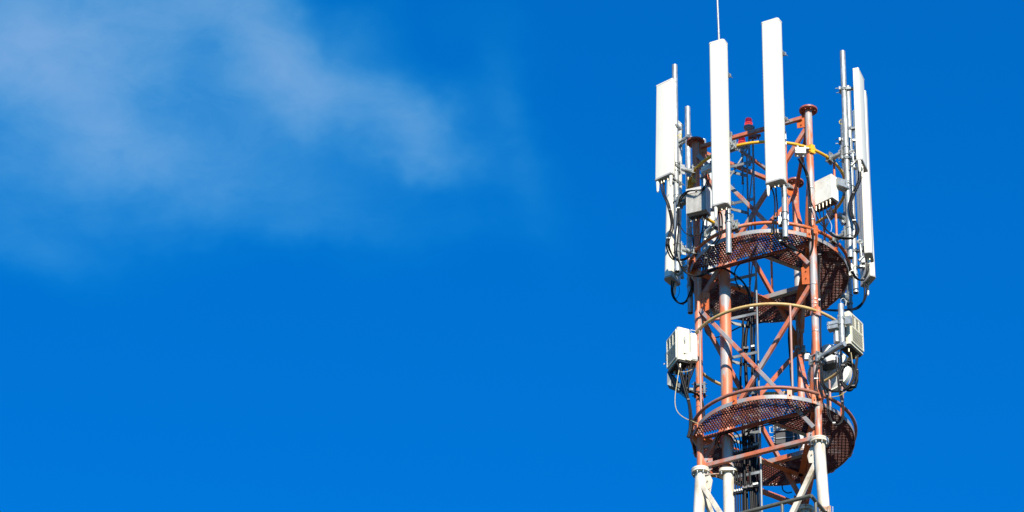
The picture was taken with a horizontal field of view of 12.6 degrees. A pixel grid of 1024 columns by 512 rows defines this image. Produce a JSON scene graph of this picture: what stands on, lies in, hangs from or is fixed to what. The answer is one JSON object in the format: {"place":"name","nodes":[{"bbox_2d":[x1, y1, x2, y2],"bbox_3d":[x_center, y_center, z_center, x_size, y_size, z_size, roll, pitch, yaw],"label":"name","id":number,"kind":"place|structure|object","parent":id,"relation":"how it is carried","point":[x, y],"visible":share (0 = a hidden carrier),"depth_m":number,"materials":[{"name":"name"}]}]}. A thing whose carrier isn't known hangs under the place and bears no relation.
{"place":"outdoors","nodes":[
{"label":"outdoors","id":0,"kind":"place"},
{"bbox_2d":[0,0,1023,511],"label":"sky","id":1,"kind":"structure","parent":0,"point":[256,255],"materials":[{"name":"blue"}]},
{"label":"ground","id":2,"kind":"structure","parent":0,"visible":0},
{"bbox_2d":[686,104,857,511],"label":"lattice tower","id":3,"kind":"structure","parent":2,"relation":"on","point":[826,445],"depth_m":54.94,"materials":[{"name":"metal"}]},
{"bbox_2d":[663,327,697,375],"bbox_3d":[2.005,1.177,54.872,0.283,0.535,0.408,14,-37,-18],"label":"equipment unit","id":4,"kind":"object","parent":3,"relation":"attached to","point":[681,346],"visible":1,"depth_m":54.76,"materials":[{"name":"metal"}]},
{"bbox_2d":[676,363,692,437],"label":"cable bundle","id":5,"kind":"object","parent":4,"relation":"hanging from","point":[683,383],"visible":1,"depth_m":54.31,"materials":[{"name":"black rubber"}]},
{"bbox_2d":[680,363,689,391],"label":"cable bundle","id":6,"kind":"object","parent":4,"relation":"hanging from","point":[685,378],"visible":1,"depth_m":54.58,"materials":[{"name":"black rubber"}]},
{"bbox_2d":[687,363,704,417],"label":"cable bundle","id":7,"kind":"object","parent":4,"relation":"hanging from","point":[691,374],"visible":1,"depth_m":54.58,"materials":[{"name":"black rubber"}]},
{"bbox_2d":[671,280,693,304],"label":"cable bundle","id":8,"kind":"object","parent":3,"relation":"hanging from","point":[685,301],"visible":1,"depth_m":56.02,"materials":[{"name":"black rubber"}]},
{"bbox_2d":[672,64,698,272],"bbox_3d":[2.101,-1.057,56.236,0.323,3.094,0.120,12,-37,-16],"label":"antenna pole","id":9,"kind":"object","parent":3,"relation":"attached to","point":[683,249],"visible":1,"depth_m":56.12,"materials":[{"name":"metal"}]},
{"bbox_2d":[655,78,683,192],"bbox_3d":[1.952,-1.401,56.344,0.279,1.597,0.366,-25,-42,32],"label":"panel antenna","id":10,"kind":"object","parent":9,"relation":"attached to","point":[665,133],"visible":1,"depth_m":56.23,"materials":[{"name":"white metal"}]},
{"bbox_2d":[659,179,689,260],"bbox_3d":[1.998,-0.383,55.746,0.138,1.077,0.526,-27,-43,34],"label":"cable bundle","id":11,"kind":"object","parent":10,"relation":"hanging from","point":[667,243],"visible":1,"depth_m":55.58,"materials":[{"name":"black rubber"}]},
{"bbox_2d":[673,185,710,221],"bbox_3d":[2.145,-0.593,55.724,0.477,0.420,0.164,-14,-38,20],"label":"radio unit","id":12,"kind":"object","parent":9,"relation":"attached to","point":[698,204],"visible":1,"depth_m":55.64,"materials":[{"name":"white plastic"}]},
{"bbox_2d":[678,217,707,235],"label":"cable","id":13,"kind":"object","parent":12,"relation":"attached to","point":[692,235],"visible":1,"depth_m":55.53,"materials":[{"name":"black rubber"}]},
{"bbox_2d":[674,174,751,307],"bbox_3d":[2.462,-0.169,55.519,1.010,1.685,0.372,11,-36,-15],"label":"cable bundle","id":14,"kind":"object","parent":9,"relation":"hanging from","point":[677,223],"visible":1,"depth_m":55.46,"materials":[{"name":"black rubber"}]},
{"bbox_2d":[667,372,706,397],"bbox_3d":[2.073,1.526,54.769,0.468,0.318,0.118,-2,-35,3],"label":"unit support","id":15,"kind":"object","parent":3,"relation":"attached to","point":[671,385],"visible":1,"depth_m":54.72,"materials":[{"name":"metal"}]},
{"bbox_2d":[675,370,698,424],"bbox_3d":[2.048,1.643,54.305,0.281,0.772,0.062,-2,-35,3],"label":"cable","id":16,"kind":"object","parent":3,"relation":"attached to","point":[675,397],"visible":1,"depth_m":54.30,"materials":[{"name":"grey rubber"}]},
{"bbox_2d":[685,106,692,314],"bbox_3d":[2.204,-0.584,56.765,0.155,3.094,0.129,-2,-35,3],"label":"antenna pole","id":17,"kind":"object","parent":3,"relation":"attached to","point":[688,165],"visible":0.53,"depth_m":56.99,"materials":[{"name":"metal"}]},
{"bbox_2d":[664,121,692,294],"bbox_3d":[2.094,-0.650,56.911,0.430,2.575,0.265,-22,-41,29],"label":"panel antenna","id":18,"kind":"object","parent":17,"relation":"attached to","point":[671,274],"visible":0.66,"depth_m":56.66,"materials":[{"name":"white metal"}]},
{"bbox_2d":[701,161,711,174],"bbox_3d":[2.371,-1.065,55.880,0.172,0.160,0.090,-26,-43,32],"label":"junction box","id":19,"kind":"object","parent":3,"relation":"attached to","point":[705,169],"visible":0.89,"depth_m":55.86,"materials":[{"name":"metal"}]},
{"bbox_2d":[701,138,717,316],"bbox_3d":[2.464,-0.399,57.289,0.120,2.717,0.333,24,-41,-29],"label":"antenna pole","id":20,"kind":"object","parent":3,"relation":"attached to","point":[710,228],"visible":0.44,"depth_m":57.24,"materials":[{"name":"metal"}]},
{"bbox_2d":[700,159,718,315],"bbox_3d":[2.410,-0.267,57.444,0.164,2.539,0.407,-16,-38,22],"label":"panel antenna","id":21,"kind":"object","parent":20,"relation":"attached to","point":[712,216],"visible":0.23,"depth_m":57.59,"materials":[{"name":"white metal"}]},
{"bbox_2d":[714,431,738,448],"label":"cable","id":22,"kind":"object","parent":3,"relation":"attached to","point":[729,433],"visible":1,"depth_m":54.16,"materials":[{"name":"black rubber"}]},
{"bbox_2d":[717,433,736,448],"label":"cable","id":23,"kind":"object","parent":3,"relation":"attached to","point":[728,435],"visible":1,"depth_m":54.18,"materials":[{"name":"black rubber"}]},
{"bbox_2d":[724,134,739,254],"bbox_3d":[2.619,-0.882,55.431,0.120,2.198,0.272,-16,-38,23],"label":"antenna pole","id":24,"kind":"object","parent":3,"relation":"attached to","point":[731,223],"visible":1,"depth_m":55.01,"materials":[{"name":"metal"}]},
{"bbox_2d":[716,0,719,39],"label":"lightning rod","id":25,"kind":"object","parent":24,"relation":"on","point":[718,28],"visible":0.12,"depth_m":58.00,"materials":[{"name":"metal"}]},
{"bbox_2d":[709,39,734,218],"bbox_3d":[2.546,-1.458,55.649,0.212,2.608,0.358,-16,-38,22],"label":"panel antenna","id":26,"kind":"object","parent":24,"relation":"attached to","point":[720,75],"visible":1,"depth_m":55.53,"materials":[{"name":"white metal"}]},
{"bbox_2d":[701,211,722,274],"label":"cable bundle","id":27,"kind":"object","parent":26,"relation":"attached to","point":[712,246],"visible":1,"depth_m":54.84,"materials":[{"name":"black rubber"}]},
{"bbox_2d":[727,430,740,448],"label":"cable","id":28,"kind":"object","parent":3,"relation":"attached to","point":[738,436],"visible":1,"depth_m":54.16,"materials":[{"name":"black rubber"}]},
{"bbox_2d":[733,488,742,494],"bbox_3d":[2.632,2.740,53.788,0.123,0.043,0.059,-12,-37,18],"label":"cable clamp","id":29,"kind":"object","parent":3,"relation":"attached to","point":[737,491],"visible":1,"depth_m":53.78,"materials":[{"name":"black plastic"}]},
{"bbox_2d":[738,137,747,184],"bbox_3d":[2.832,-1.173,56.817,0.136,0.707,0.127,-2,-35,3],"label":"warning lamp","id":30,"kind":"object","parent":3,"relation":"attached to","point":[741,140],"visible":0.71,"depth_m":56.89,"materials":[{"name":"red"}]},
{"bbox_2d":[730,134,762,511],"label":"cable ladder","id":31,"kind":"object","parent":3,"relation":"attached to","point":[746,163],"visible":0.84,"depth_m":55.38,"materials":[{"name":"metal"}]},
{"bbox_2d":[734,454,736,511],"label":"feeder cable","id":32,"kind":"object","parent":31,"relation":"attached to","point":[735,488],"visible":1,"depth_m":53.78,"materials":[{"name":"black rubber"}]},
{"bbox_2d":[737,454,738,511],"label":"feeder cable","id":33,"kind":"object","parent":31,"relation":"attached to","point":[738,489],"visible":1,"depth_m":53.80,"materials":[{"name":"black rubber"}]},
{"bbox_2d":[704,319,774,337],"bbox_3d":[2.680,0.822,55.991,0.302,0.565,1.122,28,-43,-34],"label":"cable","id":34,"kind":"object","parent":31,"relation":"attached to","point":[740,326],"visible":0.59,"depth_m":55.73,"materials":[{"name":"black rubber"}]},
{"bbox_2d":[739,460,741,510],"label":"feeder cable","id":35,"kind":"object","parent":31,"relation":"attached to","point":[740,481],"visible":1,"depth_m":53.91,"materials":[{"name":"black rubber"}]},
{"bbox_2d":[739,318,743,423],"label":"cable","id":36,"kind":"object","parent":31,"relation":"attached to","point":[740,372],"visible":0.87,"depth_m":54.95,"materials":[{"name":"black rubber"}]},
{"bbox_2d":[742,460,743,510],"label":"feeder cable","id":37,"kind":"object","parent":31,"relation":"attached to","point":[742,485],"visible":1,"depth_m":53.85,"materials":[{"name":"black rubber"}]},
{"bbox_2d":[742,424,746,509],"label":"feeder cable","id":38,"kind":"object","parent":31,"relation":"attached to","point":[744,483],"visible":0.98,"depth_m":53.88,"materials":[{"name":"black rubber"}]},
{"bbox_2d":[733,449,742,454],"bbox_3d":[2.647,2.294,54.098,0.123,0.043,0.059,-12,-37,18],"label":"cable clamp","id":39,"kind":"object","parent":38,"relation":"attached to","point":[736,452],"visible":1,"depth_m":54.08,"materials":[{"name":"black plastic"}]},
{"bbox_2d":[742,483,752,491],"bbox_3d":[2.736,2.690,53.760,0.137,0.056,0.086,-12,-37,18],"label":"cable clamp","id":40,"kind":"object","parent":38,"relation":"attached to","point":[748,488],"visible":1,"depth_m":53.75,"materials":[{"name":"black plastic"}]},
{"bbox_2d":[742,444,752,451],"bbox_3d":[2.752,2.244,54.070,0.137,0.056,0.086,-12,-37,18],"label":"cable clamp","id":41,"kind":"object","parent":38,"relation":"attached to","point":[749,448],"visible":1,"depth_m":54.06,"materials":[{"name":"black plastic"}]},
{"bbox_2d":[743,318,749,420],"bbox_3d":[2.787,1.377,54.829,0.081,1.610,0.166,-12,-37,17],"label":"cable","id":42,"kind":"object","parent":31,"relation":"attached to","point":[745,344],"visible":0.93,"depth_m":54.92,"materials":[{"name":"black rubber"}]},
{"bbox_2d":[745,438,748,509],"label":"feeder cable","id":43,"kind":"object","parent":31,"relation":"attached to","point":[747,500],"visible":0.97,"depth_m":53.90,"materials":[{"name":"black rubber"}]},
{"bbox_2d":[747,422,751,508],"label":"feeder cable","id":44,"kind":"object","parent":31,"relation":"attached to","point":[749,476],"visible":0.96,"depth_m":53.89,"materials":[{"name":"black rubber"}]},
{"bbox_2d":[750,422,753,507],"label":"feeder cable","id":45,"kind":"object","parent":31,"relation":"attached to","point":[752,476],"visible":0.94,"depth_m":53.95,"materials":[{"name":"black rubber"}]},
{"bbox_2d":[749,312,755,507],"bbox_3d":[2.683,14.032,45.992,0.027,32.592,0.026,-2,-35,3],"label":"feeder cable","id":46,"kind":"object","parent":31,"relation":"attached to","point":[753,410],"visible":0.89,"depth_m":54.42,"materials":[{"name":"black rubber"}]},
{"bbox_2d":[751,312,757,511],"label":"feeder cable","id":47,"kind":"object","parent":31,"relation":"attached to","point":[754,412],"visible":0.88,"depth_m":54.35,"materials":[{"name":"black rubber"}]},
{"bbox_2d":[753,315,758,511],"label":"feeder cable","id":48,"kind":"object","parent":31,"relation":"attached to","point":[756,401],"visible":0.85,"depth_m":54.36,"materials":[{"name":"black rubber"}]},
{"bbox_2d":[753,482,758,488],"bbox_3d":[2.831,2.669,53.823,0.080,0.043,0.059,-12,-37,18],"label":"cable clamp","id":49,"kind":"object","parent":31,"relation":"attached to","point":[756,485],"visible":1,"depth_m":53.81,"materials":[{"name":"black plastic"}]},
{"bbox_2d":[753,443,758,448],"bbox_3d":[2.848,2.222,54.133,0.080,0.043,0.059,-12,-37,18],"label":"cable clamp","id":50,"kind":"object","parent":31,"relation":"attached to","point":[756,446],"visible":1,"depth_m":54.12,"materials":[{"name":"black plastic"}]},
{"bbox_2d":[757,394,759,506],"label":"feeder cable","id":51,"kind":"object","parent":31,"relation":"attached to","point":[758,463],"visible":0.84,"depth_m":54.11,"materials":[{"name":"black rubber"}]},
{"bbox_2d":[744,117,754,165],"bbox_3d":[2.915,-1.402,56.824,0.136,0.713,0.127,-2,-35,3],"label":"warning lamp","id":52,"kind":"object","parent":3,"relation":"attached to","point":[748,125],"visible":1,"depth_m":56.91,"materials":[{"name":"red plastic"}]},
{"bbox_2d":[734,251,803,289],"bbox_3d":[3.059,0.073,55.220,0.994,0.301,0.224,-23,-41,30],"label":"cable","id":53,"kind":"object","parent":3,"relation":"attached to","point":[761,258],"visible":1,"depth_m":55.33,"materials":[{"name":"black rubber"}]},
{"bbox_2d":[742,410,809,445],"bbox_3d":[3.068,1.990,53.931,0.966,0.232,0.050,-23,-41,30],"label":"cable","id":54,"kind":"object","parent":3,"relation":"attached to","point":[770,422],"visible":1,"depth_m":53.96,"materials":[{"name":"black rubber"}]},
{"bbox_2d":[746,404,812,439],"bbox_3d":[3.111,1.935,53.949,0.962,0.130,0.039,-23,-41,30],"label":"cable","id":55,"kind":"object","parent":3,"relation":"attached to","point":[778,422],"visible":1,"depth_m":53.92,"materials":[{"name":"black rubber"}]},
{"bbox_2d":[778,106,788,238],"bbox_3d":[3.241,-1.019,55.428,0.120,2.040,0.212,5,-35,-6],"label":"antenna pole","id":56,"kind":"object","parent":3,"relation":"attached to","point":[783,219],"visible":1,"depth_m":55.01,"materials":[{"name":"metal"}]},
{"bbox_2d":[761,18,791,195],"bbox_3d":[3.205,-1.724,55.771,0.238,2.584,0.366,-16,-38,23],"label":"panel antenna","id":57,"kind":"object","parent":56,"relation":"attached to","point":[773,53],"visible":1,"depth_m":55.65,"materials":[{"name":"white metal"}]},
{"bbox_2d":[770,187,804,253],"bbox_3d":[3.249,-0.390,55.077,0.138,0.680,0.653,-23,-41,30],"label":"cable bundle","id":58,"kind":"object","parent":57,"relation":"hanging from","point":[777,236],"visible":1,"depth_m":54.95,"materials":[{"name":"black rubber"}]},
{"bbox_2d":[769,425,803,450],"bbox_3d":[3.337,2.137,55.198,0.477,0.430,0.281,13,-37,-16],"label":"radio unit","id":59,"kind":"object","parent":3,"relation":"attached to","point":[781,436],"visible":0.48,"depth_m":55.10,"materials":[{"name":"grey metal"}]},
{"bbox_2d":[788,327,794,395],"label":"cable","id":60,"kind":"object","parent":3,"relation":"attached to","point":[789,356],"visible":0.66,"depth_m":55.94,"materials":[{"name":"black rubber"}]},
{"bbox_2d":[794,146,808,156],"bbox_3d":[3.489,-1.259,55.704,0.172,0.160,0.090,2,-35,-2],"label":"junction box","id":61,"kind":"object","parent":3,"relation":"attached to","point":[800,151],"visible":1,"depth_m":55.67,"materials":[{"name":"metal"}]},
{"bbox_2d":[797,157,813,255],"bbox_3d":[3.514,-0.603,55.302,0.091,1.353,0.187,-29,-44,35],"label":"cable bundle","id":62,"kind":"object","parent":3,"relation":"attached to","point":[810,204],"visible":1,"depth_m":55.30,"materials":[{"name":"black rubber"}]},
{"bbox_2d":[803,158,818,219],"bbox_3d":[3.574,-0.787,55.434,0.178,0.887,0.071,9,-36,-11],"label":"cable","id":63,"kind":"object","parent":3,"relation":"attached to","point":[809,191],"visible":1,"depth_m":55.44,"materials":[{"name":"black rubber"}]},
{"bbox_2d":[795,344,851,393],"bbox_3d":[3.754,1.284,56.038,0.566,0.566,0.615,-15,-38,21],"label":"microwave dish","id":64,"kind":"object","parent":3,"relation":"attached to","point":[830,363],"visible":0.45,"depth_m":56.03,"materials":[{"name":"white plastic"}]},
{"bbox_2d":[808,298,851,366],"bbox_3d":[3.705,0.871,54.173,0.188,0.715,0.631,29,-44,-34],"label":"bent pipe","id":65,"kind":"object","parent":3,"relation":"attached to","point":[836,327],"visible":1,"depth_m":54.05,"materials":[{"name":"metal"}]},
{"bbox_2d":[814,353,837,402],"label":"cable bundle","id":66,"kind":"object","parent":65,"relation":"hanging from","point":[816,371],"visible":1,"depth_m":53.92,"materials":[{"name":"black rubber"}]},
{"bbox_2d":[841,311,863,359],"bbox_3d":[3.971,0.953,54.238,0.183,0.535,0.325,-21,-40,28],"label":"equipment unit","id":67,"kind":"object","parent":65,"relation":"attached to","point":[854,338],"visible":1,"depth_m":54.16,"materials":[{"name":"white metal"}]},
{"bbox_2d":[819,357,844,424],"bbox_3d":[3.703,1.572,53.650,0.300,0.991,0.145,-12,-37,18],"label":"cable bundle","id":68,"kind":"object","parent":67,"relation":"hanging from","point":[827,395],"visible":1,"depth_m":53.58,"materials":[{"name":"black rubber"}]},
{"bbox_2d":[820,355,858,392],"bbox_3d":[3.805,1.379,53.789,0.469,0.514,0.074,-8,-36,13],"label":"cable bundle","id":69,"kind":"object","parent":67,"relation":"hanging from","point":[850,383],"visible":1,"depth_m":53.73,"materials":[{"name":"black rubber"}]},
{"bbox_2d":[825,50,852,259],"bbox_3d":[3.943,-1.196,55.937,0.335,3.082,0.120,-25,-42,32],"label":"antenna pole","id":70,"kind":"object","parent":3,"relation":"attached to","point":[848,228],"visible":1,"depth_m":55.89,"materials":[{"name":"metal"}]},
{"bbox_2d":[814,174,850,212],"bbox_3d":[3.820,-0.759,55.508,0.483,0.459,0.248,-9,-36,13],"label":"radio unit","id":71,"kind":"object","parent":70,"relation":"attached to","point":[828,187],"visible":1,"depth_m":55.46,"materials":[{"name":"white plastic"}]},
{"bbox_2d":[835,67,867,177],"bbox_3d":[4.103,-1.561,56.094,0.328,1.550,0.272,-11,-36,16],"label":"panel antenna","id":72,"kind":"object","parent":70,"relation":"attached to","point":[860,151],"visible":1,"depth_m":55.97,"materials":[{"name":"white metal"}]},
{"bbox_2d":[828,167,861,239],"bbox_3d":[4.000,-0.649,55.323,0.468,1.153,0.144,10,-36,-13],"label":"cable bundle","id":73,"kind":"object","parent":72,"relation":"hanging from","point":[851,214],"visible":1,"depth_m":55.24,"materials":[{"name":"black rubber"}]},
{"bbox_2d":[826,119,852,313],"bbox_3d":[4.025,-0.514,57.016,0.324,2.986,0.120,20,-39,-26],"label":"antenna pole","id":74,"kind":"object","parent":3,"relation":"attached to","point":[848,294],"visible":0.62,"depth_m":56.91,"materials":[{"name":"metal"}]},
{"bbox_2d":[835,110,875,295],"bbox_3d":[4.242,-0.706,57.236,0.428,2.820,0.258,-2,-35,3],"label":"panel antenna","id":75,"kind":"object","parent":74,"relation":"attached to","point":[870,278],"visible":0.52,"depth_m":57.01,"materials":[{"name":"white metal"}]},
{"bbox_2d":[821,282,867,311],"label":"cable bundle","id":76,"kind":"object","parent":75,"relation":"hanging from","point":[857,307],"visible":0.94,"depth_m":56.15,"materials":[{"name":"black rubber"}]},
{"bbox_2d":[817,252,869,352],"bbox_3d":[3.901,0.637,55.053,0.178,1.760,1.006,-28,-44,34],"label":"cable bundle","id":77,"kind":"object","parent":3,"relation":"attached to","point":[852,273],"visible":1,"depth_m":54.98,"materials":[{"name":"black rubber"}]},
{"bbox_2d":[839,360,858,391],"bbox_3d":[3.912,1.393,53.790,0.240,0.427,0.065,-2,-35,3],"label":"cable coil","id":78,"kind":"object","parent":3,"relation":"hanging from","point":[846,363],"visible":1,"depth_m":53.78,"materials":[{"name":"black rubber"}]},
{"bbox_2d":[842,85,858,294],"bbox_3d":[4.111,-0.826,56.526,0.167,3.097,0.121,-2,-35,3],"label":"antenna pole","id":79,"kind":"object","parent":3,"relation":"attached to","point":[854,265],"visible":0.63,"depth_m":56.38,"materials":[{"name":"metal"}]},
{"bbox_2d":[841,90,873,269],"bbox_3d":[4.213,-0.912,56.536,0.349,2.608,0.224,-2,-35,3],"label":"panel antenna","id":80,"kind":"object","parent":79,"relation":"attached to","point":[866,249],"visible":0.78,"depth_m":56.14,"materials":[{"name":"white metal"}]}
]}

